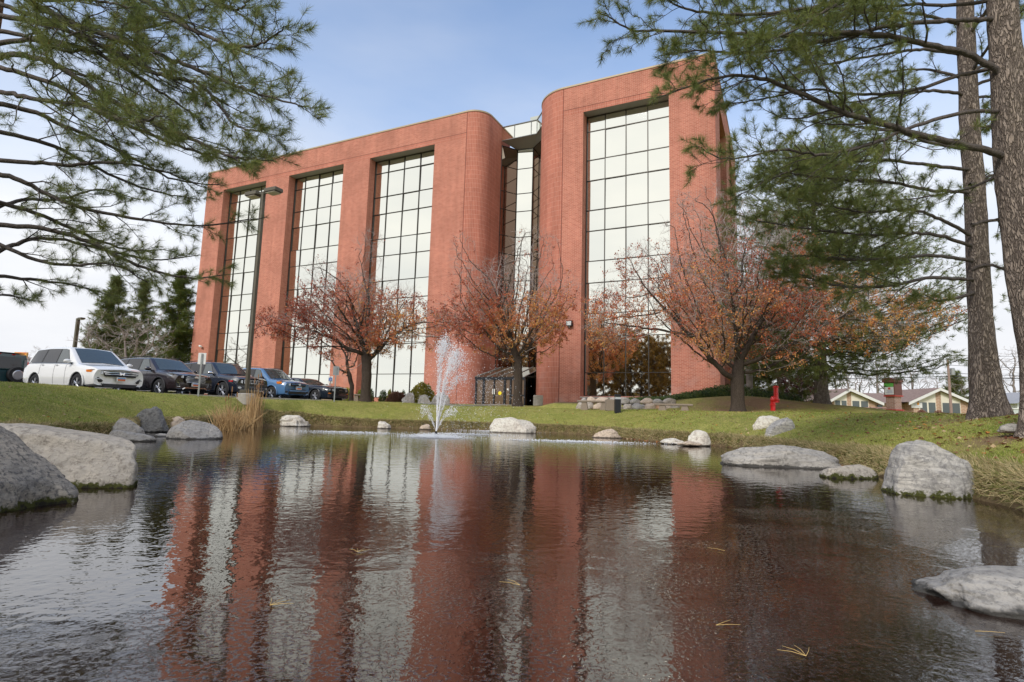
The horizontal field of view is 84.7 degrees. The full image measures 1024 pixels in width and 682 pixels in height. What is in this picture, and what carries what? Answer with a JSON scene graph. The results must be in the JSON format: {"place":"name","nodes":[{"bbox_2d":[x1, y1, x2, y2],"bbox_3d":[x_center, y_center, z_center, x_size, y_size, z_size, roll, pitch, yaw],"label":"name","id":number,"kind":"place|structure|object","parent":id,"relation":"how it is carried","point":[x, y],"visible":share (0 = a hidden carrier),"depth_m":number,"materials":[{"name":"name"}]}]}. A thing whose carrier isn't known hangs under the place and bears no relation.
{"place":"outdoors","nodes":[
{"label":"outdoors","id":0,"kind":"place"},
{"bbox_2d":[0,426,1023,681],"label":"pond water","id":1,"kind":"structure","parent":0,"point":[188,560],"depth_m":3.25,"materials":[{"name":"liquid"}]},
{"bbox_2d":[111,418,144,433],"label":"boulder","id":2,"kind":"object","parent":1,"relation":"in","point":[123,424],"visible":0.45,"depth_m":13.71,"materials":[{"name":"stone"}]},
{"bbox_2d":[109,430,156,441],"bbox_3d":[-8.918,2.317,13.082,1.248,0.481,0.686,2,-7,0],"label":"boulder","id":3,"kind":"object","parent":1,"relation":"in","point":[135,437],"visible":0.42,"depth_m":12.91,"materials":[{"name":"stone"}]},
{"bbox_2d":[153,433,166,436],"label":"boulder","id":4,"kind":"object","parent":1,"relation":"in","point":[160,435],"visible":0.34,"depth_m":14.98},
{"bbox_2d":[166,420,222,438],"bbox_3d":[-8.283,2.493,14.620,1.338,0.870,1.004,2,-7,0],"label":"boulder","id":5,"kind":"object","parent":1,"relation":"in","point":[191,429],"visible":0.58,"depth_m":14.46,"materials":[{"name":"stone"}]},
{"bbox_2d":[203,387,267,430],"bbox_3d":[-9.987,2.471,20.173,1.855,1.647,1.802,-1,-8,16],"label":"reed clump","id":6,"kind":"object","parent":1,"relation":"in","point":[230,422],"visible":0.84,"depth_m":19.81,"materials":[{"name":"brown"}]},
{"bbox_2d":[244,373,266,426],"bbox_3d":[-10.666,2.494,23.424,0.649,2.363,1.132,2,-7,0],"label":"reed clump","id":7,"kind":"object","parent":1,"relation":"in","point":[255,410],"visible":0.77,"depth_m":23.29,"materials":[{"name":"brown"}]},
{"bbox_2d":[270,598,292,604],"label":"fallen pine needles","id":8,"kind":"object","parent":1,"relation":"on","point":[281,603],"visible":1,"depth_m":2.56,"materials":[{"name":"brown"}]},
{"bbox_2d":[377,421,390,428],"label":"boulder","id":9,"kind":"object","parent":1,"relation":"in","point":[383,425],"visible":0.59,"depth_m":25.55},
{"bbox_2d":[420,424,430,429],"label":"boulder","id":10,"kind":"object","parent":1,"relation":"in","point":[425,427],"visible":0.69,"depth_m":25.63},
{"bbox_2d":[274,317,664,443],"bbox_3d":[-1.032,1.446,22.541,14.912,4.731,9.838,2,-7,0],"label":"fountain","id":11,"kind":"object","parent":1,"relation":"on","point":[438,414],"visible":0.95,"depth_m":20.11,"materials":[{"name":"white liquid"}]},
{"bbox_2d":[489,418,535,432],"bbox_3d":[0.047,4.078,24.941,2.110,1.296,1.160,2,-7,0],"label":"boulder","id":12,"kind":"object","parent":1,"relation":"in","point":[506,425],"visible":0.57,"depth_m":24.66,"materials":[{"name":"stone"}]},
{"bbox_2d":[593,429,621,437],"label":"boulder","id":13,"kind":"object","parent":1,"relation":"in","point":[609,433],"visible":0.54,"depth_m":21.89,"materials":[{"name":"stone"}]},
{"bbox_2d":[660,438,682,444],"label":"boulder","id":14,"kind":"object","parent":1,"relation":"in","point":[671,441],"visible":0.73,"depth_m":18.32,"materials":[{"name":"stone"}]},
{"bbox_2d":[677,441,701,445],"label":"boulder","id":15,"kind":"object","parent":1,"relation":"on","point":[688,443],"visible":0.96,"depth_m":17.32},
{"bbox_2d":[688,430,710,445],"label":"boulder","id":16,"kind":"object","parent":1,"relation":"in","point":[701,437],"visible":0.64,"depth_m":17.67,"materials":[{"name":"stone"}]},
{"bbox_2d":[720,445,840,468],"bbox_3d":[5.272,2.385,10.934,2.486,0.716,0.994,2,-7,0],"label":"boulder","id":17,"kind":"object","parent":1,"relation":"in","point":[783,456],"visible":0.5,"depth_m":10.69,"materials":[{"name":"stone"}]},
{"bbox_2d":[782,646,808,655],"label":"fallen pine needles","id":18,"kind":"object","parent":1,"relation":"on","point":[797,651],"visible":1,"depth_m":2.17,"materials":[{"name":"yellow"}]},
{"bbox_2d":[819,464,878,478],"bbox_3d":[5.439,2.191,9.083,0.930,0.399,0.465,2,-7,0],"label":"boulder","id":19,"kind":"object","parent":1,"relation":"in","point":[857,471],"visible":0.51,"depth_m":8.95,"materials":[{"name":"stone"}]},
{"bbox_2d":[911,565,1023,619],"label":"boulder","id":20,"kind":"object","parent":1,"relation":"in","point":[995,590],"visible":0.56,"depth_m":2.81,"materials":[{"name":"stone"}]},
{"bbox_2d":[0,381,1023,511],"bbox_3d":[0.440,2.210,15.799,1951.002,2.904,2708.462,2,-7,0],"label":"ground","id":21,"kind":"structure","parent":0,"point":[751,402],"depth_m":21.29,"materials":[{"name":"plant"}]},
{"bbox_2d":[0,352,27,382],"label":"parked offroader","id":22,"kind":"object","parent":21,"relation":"on","point":[13,366],"visible":0.6,"depth_m":27.94,"materials":[{"name":"teal paint"}]},
{"bbox_2d":[0,356,21,367],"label":"rear window","id":23,"kind":"structure","parent":22,"relation":"in","point":[5,362],"depth_m":27.96,"materials":[{"name":"black glass"}]},
{"bbox_2d":[0,426,78,512],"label":"boulder","id":24,"kind":"object","parent":21,"relation":"on","point":[29,477],"visible":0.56,"depth_m":4.80,"materials":[{"name":"stone"}]},
{"bbox_2d":[0,423,137,487],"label":"boulder","id":25,"kind":"object","parent":21,"relation":"on","point":[81,459],"visible":0.48,"depth_m":5.99,"materials":[{"name":"stone"}]},
{"bbox_2d":[72,317,85,347],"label":"street lamp","id":26,"kind":"object","parent":21,"relation":"on","point":[76,330],"visible":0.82,"depth_m":62.32,"materials":[{"name":"brown metal"}]},
{"bbox_2d":[23,347,142,391],"bbox_3d":[-16.576,1.171,21.778,5.000,1.797,2.420,-2,-8,26],"label":"parked suv","id":27,"kind":"object","parent":21,"relation":"on","point":[82,367],"visible":0.84,"depth_m":20.96,"materials":[{"name":"white paint"}]},
{"bbox_2d":[78,273,144,388],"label":"conifer tree","id":28,"kind":"object","parent":21,"relation":"on","point":[115,282],"visible":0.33,"depth_m":73.94,"materials":[{"name":"plant"}]},
{"bbox_2d":[71,310,174,358],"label":"bare tree","id":29,"kind":"object","parent":21,"relation":"on","point":[125,341],"visible":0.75,"depth_m":57.75,"materials":[{"name":"grey plant"}]},
{"bbox_2d":[114,277,163,358],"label":"conifer tree","id":30,"kind":"object","parent":21,"relation":"on","point":[144,302],"visible":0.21,"depth_m":80.57,"materials":[{"name":"plant"}]},
{"bbox_2d":[135,406,168,431],"bbox_3d":[-11.163,2.547,17.313,1.177,1.065,0.589,2,-7,0],"label":"boulder","id":31,"kind":"object","parent":21,"relation":"on","point":[152,419],"visible":0.62,"depth_m":17.16,"materials":[{"name":"stone"}]},
{"bbox_2d":[119,267,196,392],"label":"conifer tree","id":32,"kind":"object","parent":21,"relation":"on","point":[179,320],"visible":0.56,"depth_m":65.92,"materials":[{"name":"plant"}]},
{"bbox_2d":[110,356,211,394],"bbox_3d":[-15.346,1.569,24.486,4.945,1.753,2.327,-2,-8,26],"label":"parked suv","id":33,"kind":"object","parent":21,"relation":"on","point":[162,375],"visible":0.73,"depth_m":23.47,"materials":[{"name":"black paint"}]},
{"bbox_2d":[0,0,334,310],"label":"pine tree","id":34,"kind":"object","parent":21,"relation":"on","point":[139,20],"visible":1,"depth_m":8.62,"materials":[{"name":"green plant"}]},
{"bbox_2d":[170,416,184,426],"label":"boulder","id":35,"kind":"object","parent":21,"relation":"on","point":[177,420],"visible":0.35,"depth_m":18.79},
{"bbox_2d":[197,353,205,396],"bbox_3d":[-12.574,1.403,22.663,0.300,1.860,0.046,3,-7,-9],"label":"sign post","id":36,"kind":"object","parent":21,"relation":"on","point":[201,358],"visible":0.89,"depth_m":22.73,"materials":[{"name":"metal"}]},
{"bbox_2d":[176,361,267,395],"bbox_3d":[-14.061,1.895,27.066,4.846,1.823,2.364,-2,-8,26],"label":"parked suv","id":37,"kind":"object","parent":21,"relation":"on","point":[227,377],"visible":0.65,"depth_m":26.13,"materials":[{"name":"black paint"}]},
{"bbox_2d":[167,393,337,400],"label":"kerb","id":38,"kind":"structure","parent":21,"relation":"on","point":[261,398],"depth_m":25.90,"materials":[{"name":"concrete"}]},
{"bbox_2d":[236,186,282,404],"bbox_3d":[-11.440,-2.046,25.015,1.960,9.689,0.752,-2,-8,26],"label":"street lamp","id":39,"kind":"object","parent":21,"relation":"on","point":[256,194],"visible":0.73,"depth_m":25.03,"materials":[{"name":"metal"}]},
{"bbox_2d":[230,366,308,398],"bbox_3d":[-12.801,2.251,29.373,4.655,1.763,2.253,-2,-8,26],"label":"parked suv","id":40,"kind":"object","parent":21,"relation":"on","point":[280,383],"visible":0.56,"depth_m":28.42,"materials":[{"name":"blue paint"}]},
{"bbox_2d":[279,415,310,426],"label":"boulder","id":41,"kind":"object","parent":21,"relation":"on","point":[293,420],"visible":0.49,"depth_m":25.14,"materials":[{"name":"stone"}]},
{"bbox_2d":[278,378,347,400],"bbox_3d":[-11.615,2.804,32.026,4.800,1.396,2.308,-2,-8,26],"label":"parked coupe","id":42,"kind":"object","parent":21,"relation":"on","point":[318,390],"visible":0.51,"depth_m":30.84,"materials":[{"name":"black paint"}]},
{"bbox_2d":[328,376,332,384],"bbox_3d":[-12.924,3.505,39.821,0.320,2.010,0.072,2,-7,0],"label":"sign post","id":43,"kind":"object","parent":21,"relation":"on","point":[330,379],"visible":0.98,"depth_m":39.93,"materials":[{"name":"metal"}]},
{"bbox_2d":[333,366,338,401],"bbox_3d":[-9.161,2.281,29.116,0.300,1.945,0.046,3,-7,-14],"label":"sign post","id":44,"kind":"object","parent":21,"relation":"on","point":[335,370],"visible":0.89,"depth_m":29.19,"materials":[{"name":"metal"}]},
{"bbox_2d":[316,327,360,400],"bbox_3d":[-11.204,1.433,37.149,3.549,5.376,2.886,2,-7,0],"label":"young tree","id":45,"kind":"object","parent":21,"relation":"on","point":[350,381],"visible":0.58,"depth_m":36.82,"materials":[{"name":"brown plant"}]},
{"bbox_2d":[246,226,466,401],"bbox_3d":[-8.738,-1.814,31.733,10.972,10.526,7.591,-2,-8,28],"label":"red leaved tree","id":46,"kind":"object","parent":21,"relation":"on","point":[361,334],"visible":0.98,"depth_m":31.38,"materials":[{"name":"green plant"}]},
{"bbox_2d":[354,394,371,400],"bbox_3d":[-10.233,3.965,38.270,1.225,0.677,0.440,2,-7,0],"label":"stone bench","id":47,"kind":"object","parent":21,"relation":"on","point":[356,397],"visible":0.24,"depth_m":38.11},
{"bbox_2d":[378,389,386,401],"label":"shrub","id":48,"kind":"object","parent":21,"relation":"on","point":[383,395],"visible":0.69,"depth_m":41.03,"materials":[{"name":"green plant"}]},
{"bbox_2d":[385,390,404,401],"bbox_3d":[-7.569,3.810,36.844,1.499,1.174,1.451,-4,-9,38],"label":"dormant shrub","id":49,"kind":"object","parent":21,"relation":"on","point":[396,396],"visible":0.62,"depth_m":36.54,"materials":[{"name":"brown plant"}]},
{"bbox_2d":[402,393,414,402],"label":"boulder","id":50,"kind":"object","parent":21,"relation":"on","point":[408,398],"visible":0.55,"depth_m":35.76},
{"bbox_2d":[410,381,434,402],"bbox_3d":[-6.106,3.574,38.230,2.051,1.714,1.691,2,-7,0],"label":"shrub","id":51,"kind":"object","parent":21,"relation":"on","point":[424,389],"visible":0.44,"depth_m":37.91,"materials":[{"name":"green plant"}]},
{"bbox_2d":[418,395,430,403],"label":"boulder","id":52,"kind":"object","parent":21,"relation":"on","point":[424,398],"visible":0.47,"depth_m":35.32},
{"bbox_2d":[431,393,449,403],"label":"boulder","id":53,"kind":"object","parent":21,"relation":"on","point":[434,401],"visible":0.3,"depth_m":36.35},
{"bbox_2d":[404,402,509,405],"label":"footpath","id":54,"kind":"structure","parent":21,"relation":"on","point":[467,405],"depth_m":36.41,"materials":[{"name":"concrete"}]},
{"bbox_2d":[189,53,737,405],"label":"office building","id":55,"kind":"structure","parent":21,"relation":"on","point":[590,174],"depth_m":51.38,"materials":[{"name":"brick"}]},
{"bbox_2d":[215,185,265,384],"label":"window","id":56,"kind":"structure","parent":55,"relation":"in","point":[232,341],"depth_m":64.27,"materials":[{"name":"white glass"}]},
{"bbox_2d":[280,169,342,384],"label":"window","id":57,"kind":"structure","parent":55,"relation":"in","point":[317,198],"depth_m":59.61,"materials":[{"name":"white glass"}]},
{"bbox_2d":[367,150,433,397],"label":"window","id":58,"kind":"structure","parent":55,"relation":"in","point":[403,186],"depth_m":54.44,"materials":[{"name":"white glass"}]},
{"bbox_2d":[495,145,517,368],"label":"link window","id":59,"kind":"structure","parent":55,"relation":"in","point":[509,156],"depth_m":53.96,"materials":[{"name":"beige glass"}]},
{"bbox_2d":[512,148,533,405],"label":"link window","id":60,"kind":"structure","parent":55,"relation":"in","point":[525,156],"depth_m":54.22,"materials":[{"name":"white glass"}]},
{"bbox_2d":[528,141,540,405],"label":"link window","id":61,"kind":"structure","parent":55,"relation":"in","point":[537,149],"depth_m":52.81,"materials":[{"name":"black glass"}]},
{"bbox_2d":[566,320,572,327],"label":"wall lamp","id":62,"kind":"object","parent":55,"relation":"attached to","point":[570,323],"visible":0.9,"depth_m":44.69,"materials":[{"name":"white metal"}]},
{"bbox_2d":[584,100,670,396],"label":"window","id":63,"kind":"structure","parent":55,"relation":"in","point":[628,187],"depth_m":44.84,"materials":[{"name":"white glass"}]},
{"bbox_2d":[429,224,581,405],"bbox_3d":[-0.376,-1.826,38.563,10.642,12.638,7.883,2,-7,0],"label":"red leaved tree","id":64,"kind":"object","parent":21,"relation":"on","point":[507,330],"visible":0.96,"depth_m":37.56,"materials":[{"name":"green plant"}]},
{"bbox_2d":[0,408,1023,509],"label":"bank fringe","id":65,"kind":"object","parent":21,"relation":"on","point":[983,468],"visible":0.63,"depth_m":13.20,"materials":[{"name":"green plant"}]},
{"bbox_2d":[2,386,1023,468],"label":"fallen leaves","id":66,"kind":"object","parent":21,"relation":"on","point":[959,437],"visible":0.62,"depth_m":12.32,"materials":[{"name":"plant"}]},
{"bbox_2d":[533,395,542,405],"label":"concrete planter","id":67,"kind":"object","parent":21,"relation":"on","point":[537,400],"visible":0.94,"depth_m":40.69,"materials":[{"name":"concrete"}]},
{"bbox_2d":[577,400,604,409],"bbox_3d":[4.327,3.396,29.623,1.755,0.518,0.440,0,-7,13],"label":"stone bench","id":68,"kind":"object","parent":21,"relation":"on","point":[584,405],"visible":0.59,"depth_m":29.51,"materials":[{"name":"stone"}]},
{"bbox_2d":[605,399,613,410],"bbox_3d":[4.985,3.273,28.733,0.400,0.603,0.400,2,-7,0],"label":"litter bin","id":69,"kind":"object","parent":21,"relation":"on","point":[609,404],"visible":0.96,"depth_m":28.54,"materials":[{"name":"beige metal"}]},
{"bbox_2d":[614,394,620,412],"bbox_3d":[5.153,3.065,27.450,0.290,0.925,0.290,2,-7,0],"label":"bollard light","id":70,"kind":"object","parent":21,"relation":"on","point":[617,404],"visible":0.95,"depth_m":27.32,"materials":[{"name":"black metal"}]},
{"bbox_2d":[576,396,679,409],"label":"rock wall","id":71,"kind":"structure","parent":21,"relation":"on","point":[635,403],"depth_m":30.43,"materials":[{"name":"stone"}]},
{"bbox_2d":[654,403,692,410],"bbox_3d":[7.801,3.208,27.139,1.792,0.355,0.440,-1,-8,19],"label":"stone bench","id":72,"kind":"object","parent":21,"relation":"on","point":[662,406],"visible":0.84,"depth_m":26.97,"materials":[{"name":"stone"}]},
{"bbox_2d":[608,384,804,401],"bbox_3d":[11.942,3.397,34.896,13.706,1.639,5.580,4,-8,-22],"label":"ivy","id":73,"kind":"object","parent":21,"relation":"on","point":[718,391],"visible":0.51,"depth_m":33.31,"materials":[{"name":"green plant"}]},
{"bbox_2d":[684,218,790,395],"bbox_3d":[16.087,-2.021,37.937,7.391,12.792,6.381,7,-9,-35],"label":"bare tree","id":74,"kind":"object","parent":21,"relation":"on","point":[749,380],"visible":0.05,"depth_m":37.01,"materials":[{"name":"brown plant"}]},
{"bbox_2d":[734,298,772,394],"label":"conifer tree","id":75,"kind":"object","parent":21,"relation":"on","point":[760,383],"visible":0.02,"depth_m":54.43,"materials":[{"name":"plant"}]},
{"bbox_2d":[753,415,779,429],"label":"boulder","id":76,"kind":"object","parent":21,"relation":"on","point":[762,422],"visible":0.31,"depth_m":17.50,"materials":[{"name":"stone"}]},
{"bbox_2d":[578,179,967,411],"bbox_3d":[11.821,-2.265,26.601,17.413,11.454,9.705,2,-7,0],"label":"red leaved tree","id":77,"kind":"object","parent":21,"relation":"on","point":[736,377],"visible":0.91,"depth_m":25.74,"materials":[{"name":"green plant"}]},
{"bbox_2d":[769,386,779,410],"bbox_3d":[12.799,2.811,27.401,0.480,1.259,0.328,2,-7,0],"label":"fire standpipe","id":78,"kind":"object","parent":21,"relation":"on","point":[774,399],"visible":0.94,"depth_m":27.32,"materials":[{"name":"red metal"}]},
{"bbox_2d":[765,417,794,436],"bbox_3d":[7.606,2.682,15.912,1.058,1.042,0.606,6,-8,-29],"label":"boulder","id":79,"kind":"object","parent":21,"relation":"on","point":[779,426],"visible":0.35,"depth_m":15.78,"materials":[{"name":"stone"}]},
{"bbox_2d":[726,310,844,402],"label":"conifer tree","id":80,"kind":"object","parent":21,"relation":"on","point":[806,391],"visible":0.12,"depth_m":46.71,"materials":[{"name":"plant"}]},
{"bbox_2d":[771,349,813,401],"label":"purple leaved tree","id":81,"kind":"object","parent":21,"relation":"on","point":[800,391],"visible":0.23,"depth_m":43.88,"materials":[{"name":"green plant"}]},
{"bbox_2d":[574,0,1023,438],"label":"pine tree","id":82,"kind":"object","parent":21,"relation":"on","point":[1004,65],"visible":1,"depth_m":8.73,"materials":[{"name":"green plant"}]},
{"bbox_2d":[661,129,1010,403],"bbox_3d":[16.857,-4.206,31.128,16.507,15.452,17.021,2,-7,0],"label":"pine tree","id":83,"kind":"object","parent":21,"relation":"on","point":[820,368],"visible":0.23,"depth_m":28.94,"materials":[{"name":"green plant"}]},
{"bbox_2d":[828,360,848,388],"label":"bare tree","id":84,"kind":"object","parent":21,"relation":"on","point":[839,380],"visible":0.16,"depth_m":99.80,"materials":[{"name":"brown plant"}]},
{"bbox_2d":[680,0,1023,419],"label":"pine tree","id":85,"kind":"object","parent":21,"relation":"on","point":[987,396],"visible":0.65,"depth_m":11.95,"materials":[{"name":"green plant"}]},
{"bbox_2d":[842,363,861,388],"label":"bare tree","id":86,"kind":"object","parent":21,"relation":"on","point":[847,386],"visible":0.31,"depth_m":103.94,"materials":[{"name":"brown plant"}]},
{"bbox_2d":[846,376,873,392],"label":"bare tree","id":87,"kind":"object","parent":21,"relation":"on","point":[860,385],"visible":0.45,"depth_m":99.72,"materials":[{"name":"brown plant"}]},
{"bbox_2d":[784,388,968,413],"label":"brick house","id":88,"kind":"structure","parent":21,"relation":"on","point":[930,400],"depth_m":75.73,"materials":[{"name":"brown"}]},
{"bbox_2d":[852,401,859,406],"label":"window","id":89,"kind":"structure","parent":88,"relation":"in","point":[855,403],"depth_m":75.63,"materials":[{"name":"grey glass"}]},
{"bbox_2d":[861,401,867,406],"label":"window","id":90,"kind":"structure","parent":88,"relation":"in","point":[863,403],"depth_m":75.64,"materials":[{"name":"grey glass"}]},
{"bbox_2d":[920,402,926,411],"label":"window","id":91,"kind":"structure","parent":88,"relation":"in","point":[924,404],"depth_m":75.61,"materials":[{"name":"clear glass"}]},
{"bbox_2d":[928,402,935,412],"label":"window","id":92,"kind":"structure","parent":88,"relation":"in","point":[932,407],"depth_m":75.61,"materials":[{"name":"grey glass"}]},
{"bbox_2d":[942,403,949,412],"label":"window","id":93,"kind":"structure","parent":88,"relation":"in","point":[946,409],"depth_m":75.60,"materials":[{"name":"grey glass"}]},
{"bbox_2d":[952,403,959,412],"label":"window","id":94,"kind":"structure","parent":88,"relation":"in","point":[956,406],"depth_m":75.61,"materials":[{"name":"grey glass"}]},
{"bbox_2d":[860,354,895,392],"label":"bare tree","id":95,"kind":"object","parent":21,"relation":"on","point":[877,387],"visible":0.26,"depth_m":97.95,"materials":[{"name":"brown plant"}]},
{"bbox_2d":[882,378,903,410],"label":"pillar sign","id":96,"kind":"object","parent":21,"relation":"on","point":[892,392],"visible":0.81,"depth_m":41.64,"materials":[{"name":"red brick"}]},
{"bbox_2d":[892,359,928,389],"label":"bare tree","id":97,"kind":"object","parent":21,"relation":"on","point":[912,385],"visible":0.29,"depth_m":98.03,"materials":[{"name":"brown plant"}]},
{"bbox_2d":[881,440,975,498],"bbox_3d":[5.428,1.889,7.234,1.178,1.213,0.825,2,-7,0],"label":"boulder","id":98,"kind":"object","parent":21,"relation":"on","point":[922,468],"visible":0.58,"depth_m":7.06,"materials":[{"name":"stone"}]},
{"bbox_2d":[913,376,955,390],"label":"bare tree","id":99,"kind":"object","parent":21,"relation":"on","point":[930,382],"visible":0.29,"depth_m":99.91,"materials":[{"name":"brown plant"}]},
{"bbox_2d":[946,360,954,413],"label":"utility pole","id":100,"kind":"object","parent":21,"relation":"on","point":[950,371],"visible":0.7,"depth_m":69.98,"materials":[{"name":"wood"}]},
{"bbox_2d":[799,365,1018,367],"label":"overhead wire","id":101,"kind":"object","parent":100,"relation":"attached to","point":[959,365],"visible":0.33,"depth_m":70.34,"materials":[{"name":"grey"}]},
{"bbox_2d":[840,376,1018,378],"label":"overhead wire","id":102,"kind":"object","parent":100,"relation":"attached to","point":[933,376],"visible":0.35,"depth_m":70.08,"materials":[{"name":"grey"}]},
{"bbox_2d":[886,373,1018,375],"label":"overhead wire","id":103,"kind":"object","parent":100,"relation":"attached to","point":[957,373],"visible":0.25,"depth_m":70.21,"materials":[{"name":"grey"}]},
{"bbox_2d":[942,369,968,399],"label":"conifer tree","id":104,"kind":"object","parent":21,"relation":"on","point":[954,381],"visible":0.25,"depth_m":104.52,"materials":[{"name":"plant"}]},
{"bbox_2d":[945,375,968,398],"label":"bare tree","id":105,"kind":"object","parent":21,"relation":"on","point":[961,386],"visible":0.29,"depth_m":103.55,"materials":[{"name":"plant"}]},
{"bbox_2d":[997,423,1016,433],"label":"boulder","id":106,"kind":"object","parent":21,"relation":"on","point":[1009,428],"visible":0.71,"depth_m":8.62,"materials":[{"name":"stone"}]},
{"bbox_2d":[998,346,1019,391],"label":"bare tree","id":107,"kind":"object","parent":21,"relation":"on","point":[1013,372],"visible":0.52,"depth_m":92.18,"materials":[{"name":"brown plant"}]},
{"bbox_2d":[1006,392,1019,407],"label":"white house","id":108,"kind":"structure","parent":21,"relation":"on","point":[1013,398],"depth_m":73.51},
{"bbox_2d":[0,0,1023,395],"label":"sky","id":109,"kind":"structure","parent":0,"point":[381,65],"materials":[{"name":"blue"}]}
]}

